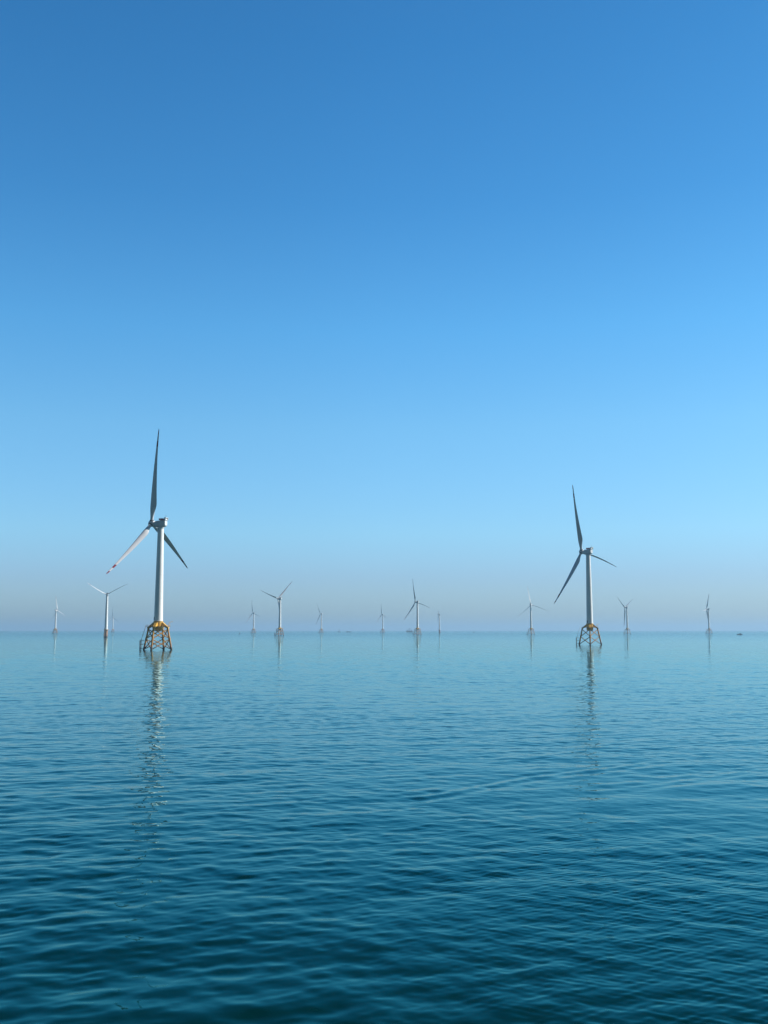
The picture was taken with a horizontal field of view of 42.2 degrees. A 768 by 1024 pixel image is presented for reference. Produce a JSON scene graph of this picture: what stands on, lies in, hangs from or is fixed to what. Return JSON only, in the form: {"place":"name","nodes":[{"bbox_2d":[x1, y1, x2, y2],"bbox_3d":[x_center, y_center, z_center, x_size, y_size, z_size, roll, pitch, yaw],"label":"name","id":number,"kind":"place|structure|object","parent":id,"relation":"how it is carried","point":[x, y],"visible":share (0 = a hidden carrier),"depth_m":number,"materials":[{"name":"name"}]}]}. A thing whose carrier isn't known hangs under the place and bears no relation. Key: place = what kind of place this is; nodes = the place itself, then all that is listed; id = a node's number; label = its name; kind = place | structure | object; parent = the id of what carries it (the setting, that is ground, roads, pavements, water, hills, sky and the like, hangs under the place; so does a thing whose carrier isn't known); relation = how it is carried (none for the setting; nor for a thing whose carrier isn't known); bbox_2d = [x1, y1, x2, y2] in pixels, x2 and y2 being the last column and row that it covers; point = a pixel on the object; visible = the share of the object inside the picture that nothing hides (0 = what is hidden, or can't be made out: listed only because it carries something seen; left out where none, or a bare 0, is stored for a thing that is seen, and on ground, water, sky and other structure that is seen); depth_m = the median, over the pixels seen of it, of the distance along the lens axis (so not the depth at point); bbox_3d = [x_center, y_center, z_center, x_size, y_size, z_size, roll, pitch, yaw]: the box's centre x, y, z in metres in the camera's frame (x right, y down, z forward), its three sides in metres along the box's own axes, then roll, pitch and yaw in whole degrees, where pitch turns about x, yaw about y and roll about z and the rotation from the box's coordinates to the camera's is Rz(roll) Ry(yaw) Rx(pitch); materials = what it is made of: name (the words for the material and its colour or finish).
{"place":"outdoors","nodes":[
{"label":"outdoors","id":0,"kind":"place"},
{"bbox_2d":[0,630,767,1023],"bbox_3d":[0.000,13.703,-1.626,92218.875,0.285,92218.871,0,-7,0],"label":"water","id":1,"kind":"structure","parent":0,"point":[376,826],"depth_m":70.06,"materials":[{"name":"blue liquid"}]},
{"bbox_2d":[53,600,63,633],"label":"wind turbine","id":2,"kind":"object","parent":1,"relation":"in","point":[55,629],"visible":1,"depth_m":3829.73,"materials":[{"name":"paint"}]},
{"bbox_2d":[88,583,126,636],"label":"wind turbine","id":3,"kind":"object","parent":1,"relation":"in","point":[106,629],"visible":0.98,"depth_m":1879.78,"materials":[{"name":"paint"}]},
{"bbox_2d":[106,430,186,649],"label":"wind turbine","id":4,"kind":"object","parent":1,"relation":"in","point":[158,624],"visible":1,"depth_m":695.84,"materials":[{"name":"paint"}]},
{"bbox_2d":[247,608,257,632],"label":"wind turbine","id":5,"kind":"object","parent":1,"relation":"in","point":[253,620],"visible":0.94,"depth_m":4400.26,"materials":[{"name":"paint"}]},
{"bbox_2d":[264,582,291,635],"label":"wind turbine","id":6,"kind":"object","parent":1,"relation":"in","point":[279,598],"visible":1,"depth_m":2378.98,"materials":[{"name":"paint"}]},
{"bbox_2d":[317,605,322,632],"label":"wind turbine","id":7,"kind":"object","parent":1,"relation":"in","point":[321,621],"visible":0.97,"depth_m":4647.04,"materials":[{"name":"paint"}]},
{"bbox_2d":[378,609,384,632],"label":"wind turbine","id":8,"kind":"object","parent":1,"relation":"in","point":[382,620],"visible":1,"depth_m":4852.73,"materials":[{"name":"paint"}]},
{"bbox_2d":[405,586,424,634],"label":"wind turbine","id":9,"kind":"object","parent":1,"relation":"in","point":[417,622],"visible":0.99,"depth_m":2671.66,"materials":[{"name":"paint"}]},
{"bbox_2d":[521,586,544,634],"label":"wind turbine","id":10,"kind":"object","parent":1,"relation":"in","point":[531,628],"visible":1,"depth_m":2961.10,"materials":[{"name":"paint"}]},
{"bbox_2d":[554,485,615,644],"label":"wind turbine","id":11,"kind":"object","parent":1,"relation":"in","point":[589,625],"visible":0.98,"depth_m":947.53,"materials":[{"name":"paint"}]},
{"bbox_2d":[619,599,632,633],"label":"wind turbine","id":12,"kind":"object","parent":1,"relation":"in","point":[627,628],"visible":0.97,"depth_m":3329.40,"materials":[{"name":"paint"}]},
{"bbox_2d":[704,596,711,633],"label":"wind turbine","id":13,"kind":"object","parent":1,"relation":"in","point":[708,629],"visible":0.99,"depth_m":3620.68,"materials":[{"name":"paint"}]},
{"bbox_2d":[0,0,767,629],"label":"sky","id":14,"kind":"structure","parent":0,"point":[379,284],"materials":[{"name":"blue"}]}
]}

